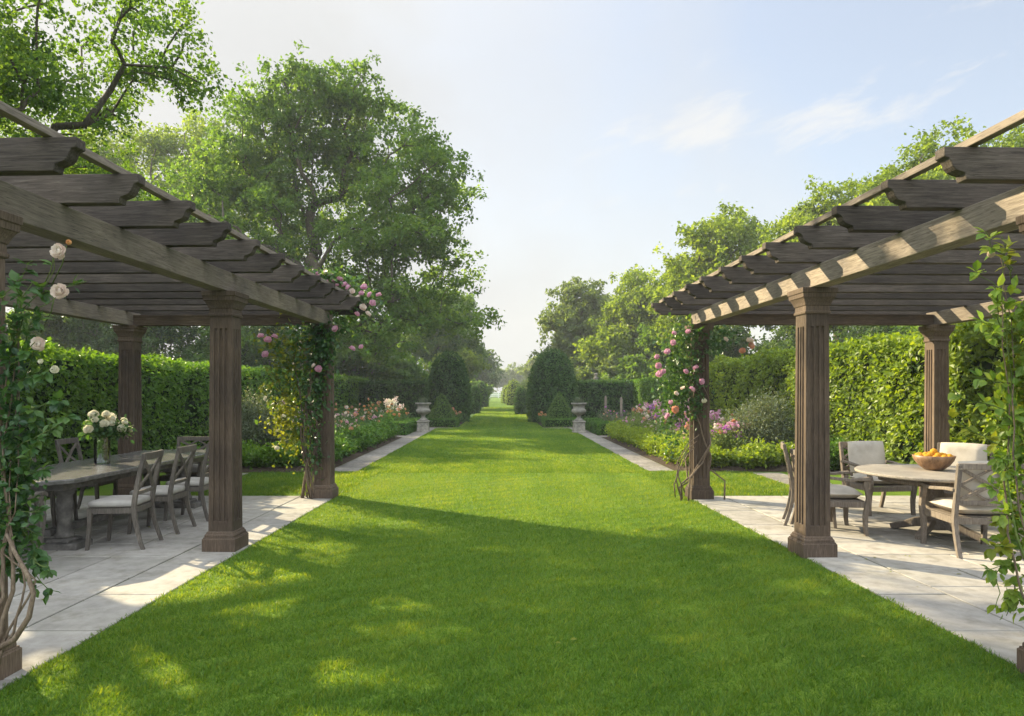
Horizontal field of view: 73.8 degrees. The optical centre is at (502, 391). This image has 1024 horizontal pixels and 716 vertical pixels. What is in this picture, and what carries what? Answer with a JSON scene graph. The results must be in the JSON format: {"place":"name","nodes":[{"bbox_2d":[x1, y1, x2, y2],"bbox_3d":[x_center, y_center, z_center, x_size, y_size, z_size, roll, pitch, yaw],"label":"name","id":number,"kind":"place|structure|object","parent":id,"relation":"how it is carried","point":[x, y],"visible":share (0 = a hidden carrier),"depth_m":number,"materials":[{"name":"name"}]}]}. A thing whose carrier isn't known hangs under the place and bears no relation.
{"place":"outdoors","nodes":[
{"label":"outdoors","id":0,"kind":"place"},
{"bbox_2d":[23,491,47,549],"bbox_3d":[-4.702,1.145,6.198,0.672,0.919,0.718,0,0,4],"label":"armchair","id":1,"kind":"object","parent":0,"point":[42,494],"visible":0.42,"depth_m":6.46,"materials":[{"name":"grey wood"}]},
{"bbox_2d":[0,496,330,689],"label":"patio","id":2,"kind":"structure","parent":0,"point":[48,636],"depth_m":6.10,"materials":[{"name":"stone"}]},
{"bbox_2d":[7,444,77,526],"bbox_3d":[-5.500,1.112,8.148,0.599,0.984,0.468,0,0,-2],"label":"dining chair","id":3,"kind":"object","parent":2,"relation":"on","point":[51,495],"visible":0.16,"depth_m":7.95,"materials":[{"name":"grey wood"}]},
{"bbox_2d":[54,438,117,508],"bbox_3d":[-5.480,1.112,9.000,0.599,0.984,0.468,0,0,0],"label":"dining chair","id":4,"kind":"object","parent":2,"relation":"on","point":[60,442],"visible":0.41,"depth_m":9.03,"materials":[{"name":"grey wood"}]},
{"bbox_2d":[11,449,205,550],"bbox_3d":[-4.680,1.224,8.225,1.139,0.752,3.549,0,0,2],"label":"dining table","id":5,"kind":"object","parent":2,"relation":"on","point":[66,479],"visible":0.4,"depth_m":7.24,"materials":[{"name":"stone"}]},
{"bbox_2d":[94,437,110,463],"bbox_3d":[-4.720,0.692,8.050,0.176,0.310,0.176,0,0,0],"label":"flower vase","id":6,"kind":"object","parent":5,"relation":"on","point":[95,452],"visible":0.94,"depth_m":8.03,"materials":[{"name":"clear glass"}]},
{"bbox_2d":[78,410,136,461],"bbox_3d":[-4.675,0.517,8.040,0.614,0.612,0.624,0,0,0],"label":"bouquet","id":7,"kind":"object","parent":6,"relation":"in","point":[107,423],"visible":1,"depth_m":7.97,"materials":[{"name":"beige plant"}]},
{"bbox_2d":[85,450,163,550],"bbox_3d":[-3.890,1.112,7.064,0.599,0.984,0.468,0,0,-4],"label":"dining chair","id":8,"kind":"object","parent":2,"relation":"on","point":[133,504],"visible":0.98,"depth_m":6.88,"materials":[{"name":"grey wood"}]},
{"bbox_2d":[127,444,196,533],"bbox_3d":[-3.880,1.112,7.821,0.599,0.984,0.468,0,0,-1],"label":"dining chair","id":9,"kind":"object","parent":2,"relation":"on","point":[170,492],"visible":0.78,"depth_m":7.72,"materials":[{"name":"grey wood"}]},
{"bbox_2d":[157,437,208,499],"bbox_3d":[-4.620,1.145,10.042,0.672,0.919,0.718,0,0,0],"label":"armchair","id":10,"kind":"object","parent":2,"relation":"on","point":[196,469],"visible":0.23,"depth_m":9.89,"materials":[{"name":"grey wood"}]},
{"bbox_2d":[0,100,369,679],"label":"pergola","id":11,"kind":"object","parent":2,"relation":"on","point":[137,266],"visible":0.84,"depth_m":6.81,"materials":[{"name":"brown wood"}]},
{"bbox_2d":[0,239,86,664],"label":"climbing rose","id":12,"kind":"object","parent":11,"relation":"attached to","point":[16,479],"visible":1,"depth_m":3.66,"materials":[{"name":"green plant"}]},
{"bbox_2d":[249,265,388,498],"bbox_3d":[-2.622,-0.166,10.197,2.040,3.547,1.482,0,0,-35],"label":"climbing rose","id":13,"kind":"object","parent":11,"relation":"attached to","point":[303,434],"visible":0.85,"depth_m":10.10,"materials":[{"name":"green plant"}]},
{"bbox_2d":[163,442,208,521],"bbox_3d":[-3.850,1.112,8.578,0.599,0.984,0.468,0,0,2],"label":"dining chair","id":14,"kind":"object","parent":2,"relation":"on","point":[200,484],"visible":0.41,"depth_m":8.36,"materials":[{"name":"grey wood"}]},
{"bbox_2d":[160,436,401,471],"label":"soil","id":15,"kind":"structure","parent":0,"point":[346,459],"depth_m":14.80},
{"bbox_2d":[200,386,297,449],"bbox_3d":[-5.509,0.700,15.107,2.196,1.782,2.134,0,0,-26],"label":"grey shrub","id":16,"kind":"object","parent":15,"relation":"on","point":[251,414],"visible":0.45,"depth_m":14.92,"materials":[{"name":"green plant"}]},
{"bbox_2d":[242,438,262,465],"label":"edging plant","id":17,"kind":"object","parent":15,"relation":"on","point":[246,445],"visible":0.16,"depth_m":13.94,"materials":[{"name":"green plant"}]},
{"bbox_2d":[242,439,284,469],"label":"edging plant","id":18,"kind":"object","parent":15,"relation":"on","point":[262,456],"visible":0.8,"depth_m":13.69,"materials":[{"name":"green plant"}]},
{"bbox_2d":[265,439,301,466],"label":"edging plant","id":19,"kind":"object","parent":15,"relation":"on","point":[292,459],"visible":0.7,"depth_m":13.72,"materials":[{"name":"green plant"}]},
{"bbox_2d":[298,426,355,461],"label":"edging plant","id":20,"kind":"object","parent":15,"relation":"on","point":[343,447],"visible":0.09,"depth_m":14.74,"materials":[{"name":"green plant"}]},
{"bbox_2d":[334,404,370,424],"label":"rose bush","id":21,"kind":"object","parent":15,"relation":"on","point":[348,418],"visible":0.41,"depth_m":20.91,"materials":[{"name":"green plant"}]},
{"bbox_2d":[336,421,375,451],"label":"edging plant","id":22,"kind":"object","parent":15,"relation":"on","point":[361,438],"visible":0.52,"depth_m":17.53,"materials":[{"name":"green plant"}]},
{"bbox_2d":[348,420,387,446],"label":"edging plant","id":23,"kind":"object","parent":15,"relation":"on","point":[376,435],"visible":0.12,"depth_m":19.14,"materials":[{"name":"green plant"}]},
{"bbox_2d":[378,414,404,437],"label":"edging plant","id":24,"kind":"object","parent":15,"relation":"on","point":[392,422],"visible":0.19,"depth_m":22.71,"materials":[{"name":"green plant"}]},
{"bbox_2d":[190,470,379,495],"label":"grass","id":25,"kind":"structure","parent":0,"point":[250,488],"depth_m":11.91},
{"bbox_2d":[43,393,572,499],"bbox_3d":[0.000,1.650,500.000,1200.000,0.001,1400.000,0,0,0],"label":"ground","id":26,"kind":"structure","parent":0,"point":[491,397],"depth_m":34.22,"materials":[{"name":"green plant"}]},
{"bbox_2d":[6,308,96,350],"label":"shrub","id":27,"kind":"object","parent":26,"relation":"on","point":[52,325],"visible":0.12,"depth_m":40.48,"materials":[{"name":"green plant"}]},
{"bbox_2d":[0,0,248,200],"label":"oak tree","id":28,"kind":"object","parent":26,"relation":"on","point":[22,63],"visible":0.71,"depth_m":11.08,"materials":[{"name":"green plant"}]},
{"bbox_2d":[47,315,201,360],"bbox_3d":[-22.580,-2.239,39.477,8.739,7.701,6.796,0,0,0],"label":"shrub","id":29,"kind":"object","parent":26,"relation":"on","point":[106,343],"visible":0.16,"depth_m":39.18,"materials":[{"name":"green plant"}]},
{"bbox_2d":[28,105,308,350],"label":"lime tree","id":30,"kind":"object","parent":26,"relation":"on","point":[161,144],"visible":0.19,"depth_m":51.50,"materials":[{"name":"green plant"}]},
{"bbox_2d":[6,336,368,490],"bbox_3d":[-7.703,0.399,20.701,1.998,2.600,30.792,0,0,0],"label":"tall hedge","id":31,"kind":"object","parent":26,"relation":"on","point":[175,399],"visible":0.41,"depth_m":13.38,"materials":[{"name":"green plant"}]},
{"bbox_2d":[143,326,277,366],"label":"shrub","id":32,"kind":"object","parent":26,"relation":"on","point":[198,351],"visible":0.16,"depth_m":40.73,"materials":[{"name":"green plant"}]},
{"bbox_2d":[242,326,301,370],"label":"shrub","id":33,"kind":"object","parent":26,"relation":"on","point":[263,329],"visible":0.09,"depth_m":42.08,"materials":[{"name":"green plant"}]},
{"bbox_2d":[153,39,506,372],"bbox_3d":[-8.184,-6.808,31.708,16.904,16.909,9.078,0,0,13],"label":"oak tree","id":34,"kind":"object","parent":26,"relation":"on","point":[272,196],"visible":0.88,"depth_m":30.18,"materials":[{"name":"green plant"}]},
{"bbox_2d":[283,324,403,381],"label":"shrub","id":35,"kind":"object","parent":26,"relation":"on","point":[351,362],"visible":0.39,"depth_m":42.83,"materials":[{"name":"green plant"}]},
{"bbox_2d":[356,353,432,389],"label":"shrub","id":36,"kind":"object","parent":26,"relation":"on","point":[411,369],"visible":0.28,"depth_m":44.93,"materials":[{"name":"green plant"}]},
{"bbox_2d":[392,284,490,378],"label":"ash tree","id":37,"kind":"object","parent":26,"relation":"on","point":[435,343],"visible":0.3,"depth_m":63.06,"materials":[{"name":"green plant"}]},
{"bbox_2d":[420,346,491,380],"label":"shrub","id":38,"kind":"object","parent":26,"relation":"on","point":[473,364],"visible":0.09,"depth_m":59.78,"materials":[{"name":"green plant"}]},
{"bbox_2d":[471,344,505,386],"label":"ash tree","id":39,"kind":"object","parent":26,"relation":"on","point":[489,377],"visible":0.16,"depth_m":103.60,"materials":[{"name":"green plant"}]},
{"bbox_2d":[487,362,525,392],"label":"ash tree","id":40,"kind":"object","parent":26,"relation":"on","point":[509,374],"visible":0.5,"depth_m":187.27,"materials":[{"name":"green plant"}]},
{"bbox_2d":[517,356,536,380],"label":"maple tree","id":41,"kind":"object","parent":26,"relation":"on","point":[525,369],"visible":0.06,"depth_m":117.09,"materials":[{"name":"green plant"}]},
{"bbox_2d":[526,276,619,372],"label":"maple tree","id":42,"kind":"object","parent":26,"relation":"on","point":[572,311],"visible":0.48,"depth_m":60.44,"materials":[{"name":"green plant"}]},
{"bbox_2d":[570,351,648,382],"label":"shrub","id":43,"kind":"object","parent":26,"relation":"on","point":[586,373],"visible":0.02,"depth_m":51.06,"materials":[{"name":"green plant"}]},
{"bbox_2d":[566,264,674,374],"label":"lime tree","id":44,"kind":"object","parent":26,"relation":"on","point":[620,339],"visible":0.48,"depth_m":54.16,"materials":[{"name":"green plant"}]},
{"bbox_2d":[598,352,669,382],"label":"shrub","id":45,"kind":"object","parent":26,"relation":"on","point":[634,366],"visible":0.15,"depth_m":49.56,"materials":[{"name":"green plant"}]},
{"bbox_2d":[630,375,688,414],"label":"tall hedge","id":46,"kind":"object","parent":26,"relation":"on","point":[642,387],"visible":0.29,"depth_m":33.94,"materials":[{"name":"green plant"}]},
{"bbox_2d":[634,322,689,377],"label":"shrub","id":47,"kind":"object","parent":26,"relation":"on","point":[645,340],"visible":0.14,"depth_m":45.55,"materials":[{"name":"green plant"}]},
{"bbox_2d":[630,199,783,348],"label":"lime tree","id":48,"kind":"object","parent":26,"relation":"on","point":[707,257],"visible":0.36,"depth_m":42.46,"materials":[{"name":"green plant"}]},
{"bbox_2d":[677,321,753,361],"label":"shrub","id":49,"kind":"object","parent":26,"relation":"on","point":[734,351],"visible":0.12,"depth_m":37.05,"materials":[{"name":"green plant"}]},
{"bbox_2d":[747,325,843,355],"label":"shrub","id":50,"kind":"object","parent":26,"relation":"on","point":[784,342],"visible":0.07,"depth_m":34.44,"materials":[{"name":"green plant"}]},
{"bbox_2d":[750,173,900,342],"bbox_3d":[17.779,-4.855,35.124,9.734,12.961,8.243,0,0,-42],"label":"maple tree","id":51,"kind":"object","parent":26,"relation":"on","point":[796,216],"visible":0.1,"depth_m":34.45,"materials":[{"name":"green plant"}]},
{"bbox_2d":[709,317,1023,487],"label":"tall hedge","id":52,"kind":"object","parent":26,"relation":"on","point":[876,387],"visible":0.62,"depth_m":12.54,"materials":[{"name":"green plant"}]},
{"bbox_2d":[829,326,907,345],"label":"shrub","id":53,"kind":"object","parent":26,"relation":"on","point":[855,331],"visible":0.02,"depth_m":29.59,"materials":[{"name":"green plant"}]},
{"bbox_2d":[847,326,908,342],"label":"shrub","id":54,"kind":"object","parent":26,"relation":"on","point":[880,330],"visible":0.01,"depth_m":27.88,"materials":[{"name":"green plant"}]},
{"bbox_2d":[837,112,1023,205],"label":"maple tree","id":55,"kind":"object","parent":26,"relation":"on","point":[889,171],"visible":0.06,"depth_m":26.93,"materials":[{"name":"green plant"}]},
{"bbox_2d":[889,319,989,335],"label":"shrub","id":56,"kind":"object","parent":26,"relation":"on","point":[915,329],"visible":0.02,"depth_m":26.43,"materials":[{"name":"green plant"}]},
{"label":"soil","id":57,"kind":"structure","parent":26,"relation":"on","visible":0},
{"bbox_2d":[356,379,429,417],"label":"dark hedge","id":58,"kind":"object","parent":57,"relation":"on","point":[408,394],"visible":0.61,"depth_m":33.03,"materials":[{"name":"green plant"}]},
{"bbox_2d":[428,393,454,427],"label":"cone topiary","id":59,"kind":"object","parent":57,"relation":"on","point":[441,407],"visible":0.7,"depth_m":31.31,"materials":[{"name":"green plant"}]},
{"bbox_2d":[425,416,459,427],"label":"hedge","id":60,"kind":"object","parent":57,"relation":"on","point":[448,422],"visible":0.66,"depth_m":30.44,"materials":[{"name":"green plant"}]},
{"bbox_2d":[427,350,472,422],"bbox_3d":[-2.841,-0.252,36.377,2.613,3.925,2.586,0,0,0],"label":"dome topiary","id":61,"kind":"object","parent":57,"relation":"on","point":[450,381],"visible":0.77,"depth_m":35.66,"materials":[{"name":"green plant"}]},
{"bbox_2d":[335,428,433,471],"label":"path","id":62,"kind":"structure","parent":0,"point":[358,463],"depth_m":17.25,"materials":[{"name":"stone"}]},
{"bbox_2d":[459,407,540,427],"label":"grass","id":63,"kind":"structure","parent":0,"point":[496,420],"depth_m":38.48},
{"bbox_2d":[358,427,648,472],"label":"grass","id":64,"kind":"structure","parent":0,"point":[401,456],"depth_m":17.42,"materials":[{"name":"plant"}]},
{"bbox_2d":[0,398,1023,715],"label":"lawn","id":65,"kind":"structure","parent":0,"point":[108,488],"depth_m":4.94,"materials":[{"name":"plant"}]},
{"bbox_2d":[415,403,430,431],"bbox_3d":[-3.120,1.018,26.900,0.630,1.165,0.630,0,0,0],"label":"stone urn","id":66,"kind":"object","parent":65,"relation":"on","point":[422,409],"visible":0.99,"depth_m":26.68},
{"bbox_2d":[468,385,482,413],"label":"egg topiary","id":67,"kind":"object","parent":65,"relation":"on","point":[476,397],"visible":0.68,"depth_m":49.66,"materials":[{"name":"green plant"}]},
{"bbox_2d":[476,381,489,406],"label":"dome topiary","id":68,"kind":"object","parent":65,"relation":"on","point":[484,390],"visible":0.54,"depth_m":71.52,"materials":[{"name":"green plant"}]},
{"bbox_2d":[504,379,519,404],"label":"dome topiary","id":69,"kind":"object","parent":65,"relation":"on","point":[511,389],"visible":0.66,"depth_m":79.36,"materials":[{"name":"green plant"}]},
{"bbox_2d":[513,385,526,413],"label":"egg topiary","id":70,"kind":"object","parent":65,"relation":"on","point":[519,401],"visible":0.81,"depth_m":47.69,"materials":[{"name":"green plant"}]},
{"bbox_2d":[571,403,586,432],"bbox_3d":[2.980,1.018,26.600,0.630,1.165,0.630,0,0,0],"label":"stone urn","id":71,"kind":"object","parent":65,"relation":"on","point":[579,410],"visible":0.98,"depth_m":26.38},
{"bbox_2d":[830,434,850,470],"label":"grey shrub","id":72,"kind":"object","parent":65,"relation":"on","point":[834,456],"visible":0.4,"depth_m":13.47,"materials":[{"name":"green plant"}]},
{"bbox_2d":[0,0,1023,392],"label":"sky","id":73,"kind":"structure","parent":0,"point":[595,128],"materials":[{"name":"blue"}]},
{"bbox_2d":[570,428,673,470],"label":"path","id":74,"kind":"structure","parent":0,"point":[640,460],"depth_m":17.25,"materials":[{"name":"stone"}]},
{"bbox_2d":[640,469,788,495],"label":"grass","id":75,"kind":"structure","parent":0,"point":[766,485],"depth_m":11.80,"materials":[{"name":"plant"}]},
{"bbox_2d":[602,436,840,471],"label":"soil","id":76,"kind":"structure","parent":0,"point":[673,466],"depth_m":13.95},
{"bbox_2d":[618,403,656,429],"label":"rose bush","id":77,"kind":"object","parent":76,"relation":"on","point":[635,422],"visible":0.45,"depth_m":21.27,"materials":[{"name":"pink plant"}]},
{"bbox_2d":[642,433,663,456],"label":"edging plant","id":78,"kind":"object","parent":76,"relation":"on","point":[649,444],"visible":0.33,"depth_m":16.33,"materials":[{"name":"green plant"}]},
{"bbox_2d":[652,437,688,463],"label":"edging plant","id":79,"kind":"object","parent":76,"relation":"on","point":[662,451],"visible":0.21,"depth_m":14.69,"materials":[{"name":"green plant"}]},
{"bbox_2d":[667,437,688,465],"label":"edging plant","id":80,"kind":"object","parent":76,"relation":"on","point":[678,449],"visible":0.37,"depth_m":14.08,"materials":[{"name":"green plant"}]},
{"bbox_2d":[677,443,733,468],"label":"edging plant","id":81,"kind":"object","parent":76,"relation":"on","point":[717,460],"visible":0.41,"depth_m":13.81,"materials":[{"name":"green plant"}]},
{"bbox_2d":[711,420,741,448],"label":"phlox plant","id":82,"kind":"object","parent":76,"relation":"on","point":[735,424],"visible":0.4,"depth_m":15.05,"materials":[{"name":"pink plant"}]},
{"bbox_2d":[709,418,752,454],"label":"rose bush","id":83,"kind":"object","parent":76,"relation":"on","point":[733,439],"visible":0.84,"depth_m":14.89,"materials":[{"name":"green plant"}]},
{"bbox_2d":[716,445,763,469],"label":"edging plant","id":84,"kind":"object","parent":76,"relation":"on","point":[745,458],"visible":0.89,"depth_m":13.81,"materials":[{"name":"green plant"}]},
{"bbox_2d":[718,385,794,444],"bbox_3d":[5.943,0.715,15.348,2.216,1.744,2.485,0,0,0],"label":"grey shrub","id":85,"kind":"object","parent":76,"relation":"on","point":[768,428],"visible":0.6,"depth_m":15.08,"materials":[{"name":"green plant"}]},
{"bbox_2d":[738,435,791,468],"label":"edging plant","id":86,"kind":"object","parent":76,"relation":"on","point":[772,456],"visible":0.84,"depth_m":13.86,"materials":[{"name":"green plant"}]},
{"bbox_2d":[755,473,788,484],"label":"path","id":87,"kind":"structure","parent":0,"point":[783,478],"depth_m":12.78,"materials":[{"name":"stone"}]},
{"bbox_2d":[694,496,1023,666],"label":"patio","id":88,"kind":"structure","parent":0,"point":[937,564],"depth_m":6.30,"materials":[{"name":"stone"}]},
{"bbox_2d":[781,441,836,528],"bbox_3d":[3.673,1.112,8.217,0.599,0.984,0.468,0,0,20],"label":"dining chair","id":89,"kind":"object","parent":88,"relation":"on","point":[789,505],"visible":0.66,"depth_m":8.08,"materials":[{"name":"grey wood"}]},
{"bbox_2d":[789,449,873,535],"bbox_3d":[3.758,1.136,7.853,0.718,0.936,0.672,0,0,8],"label":"armchair","id":90,"kind":"object","parent":88,"relation":"on","point":[846,495],"visible":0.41,"depth_m":7.57,"materials":[{"name":"grey wood"}]},
{"bbox_2d":[651,110,1023,673],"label":"pergola","id":91,"kind":"object","parent":88,"relation":"on","point":[911,257],"visible":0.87,"depth_m":6.59,"materials":[{"name":"brown wood"}]},
{"bbox_2d":[641,312,754,500],"bbox_3d":[2.892,0.204,10.101,1.714,2.798,0.742,0,0,0],"label":"climbing rose","id":92,"kind":"object","parent":91,"relation":"attached to","point":[677,391],"visible":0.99,"depth_m":10.04,"materials":[{"name":"green plant"}]},
{"bbox_2d":[947,227,1023,624],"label":"climbing rose","id":93,"kind":"object","parent":91,"relation":"attached to","point":[1007,463],"visible":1,"depth_m":3.73,"materials":[{"name":"green plant"}]},
{"bbox_2d":[838,441,917,515],"bbox_3d":[4.948,1.136,9.022,0.672,0.936,0.718,0,0,-6],"label":"armchair","id":94,"kind":"object","parent":88,"relation":"on","point":[865,453],"visible":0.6,"depth_m":9.15,"materials":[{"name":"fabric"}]},
{"bbox_2d":[854,464,1019,540],"bbox_3d":[4.820,1.240,7.600,1.600,0.707,1.600,0,0,0],"label":"round table","id":95,"kind":"object","parent":88,"relation":"on","point":[910,474],"visible":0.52,"depth_m":7.49,"materials":[{"name":"grey wood"}]},
{"bbox_2d":[912,454,955,470],"bbox_3d":[4.880,0.802,7.720,0.430,0.168,0.430,0,0,0],"label":"fruit bowl","id":96,"kind":"object","parent":95,"relation":"on","point":[932,463],"visible":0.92,"depth_m":7.58,"materials":[{"name":"brown wood"}]},
{"bbox_2d":[937,442,993,493],"bbox_3d":[5.836,1.136,8.735,0.718,0.936,0.672,0,0,-43],"label":"armchair","id":97,"kind":"object","parent":88,"relation":"on","point":[967,452],"visible":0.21,"depth_m":8.81,"materials":[{"name":"fabric"}]},
{"bbox_2d":[917,461,1023,558],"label":"armchair","id":98,"kind":"object","parent":88,"relation":"on","point":[968,502],"visible":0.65,"depth_m":6.57,"materials":[{"name":"grey wood"}]},
{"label":"soil","id":99,"kind":"structure","parent":0,"visible":0},
{"bbox_2d":[525,347,578,422],"bbox_3d":[2.621,-0.300,35.565,2.867,4.032,2.987,0,0,0],"label":"dome topiary","id":100,"kind":"object","parent":99,"relation":"on","point":[551,375],"visible":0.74,"depth_m":34.76,"materials":[{"name":"green plant"}]},
{"bbox_2d":[546,393,571,419],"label":"cone topiary","id":101,"kind":"object","parent":99,"relation":"on","point":[559,407],"visible":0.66,"depth_m":31.30,"materials":[{"name":"green plant"}]},
{"bbox_2d":[541,416,576,427],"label":"hedge","id":102,"kind":"object","parent":99,"relation":"on","point":[557,422],"visible":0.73,"depth_m":30.44,"materials":[{"name":"green plant"}]},
{"bbox_2d":[576,379,634,418],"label":"dark hedge","id":103,"kind":"object","parent":99,"relation":"on","point":[594,392],"visible":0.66,"depth_m":37.40,"materials":[{"name":"green plant"}]},
{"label":"soil","id":104,"kind":"structure","parent":0,"visible":0},
{"bbox_2d":[376,406,407,422],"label":"rose bush","id":105,"kind":"object","parent":104,"relation":"on","point":[398,416],"visible":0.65,"depth_m":25.98,"materials":[{"name":"green plant"}]},
{"bbox_2d":[380,420,409,435],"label":"hedge","id":106,"kind":"object","parent":104,"relation":"on","point":[404,430],"visible":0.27,"depth_m":24.80,"materials":[{"name":"green plant"}]},
{"bbox_2d":[397,417,419,433],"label":"hedge","id":107,"kind":"object","parent":104,"relation":"on","point":[412,426],"visible":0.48,"depth_m":26.94,"materials":[{"name":"green plant"}]},
{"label":"soil","id":108,"kind":"structure","parent":0,"visible":0},
{"bbox_2d":[584,417,607,433],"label":"hedge","id":109,"kind":"object","parent":108,"relation":"on","point":[590,425],"visible":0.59,"depth_m":27.11,"materials":[{"name":"green plant"}]},
{"bbox_2d":[595,421,628,434],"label":"hedge","id":110,"kind":"object","parent":108,"relation":"on","point":[601,425],"visible":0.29,"depth_m":24.80,"materials":[{"name":"green plant"}]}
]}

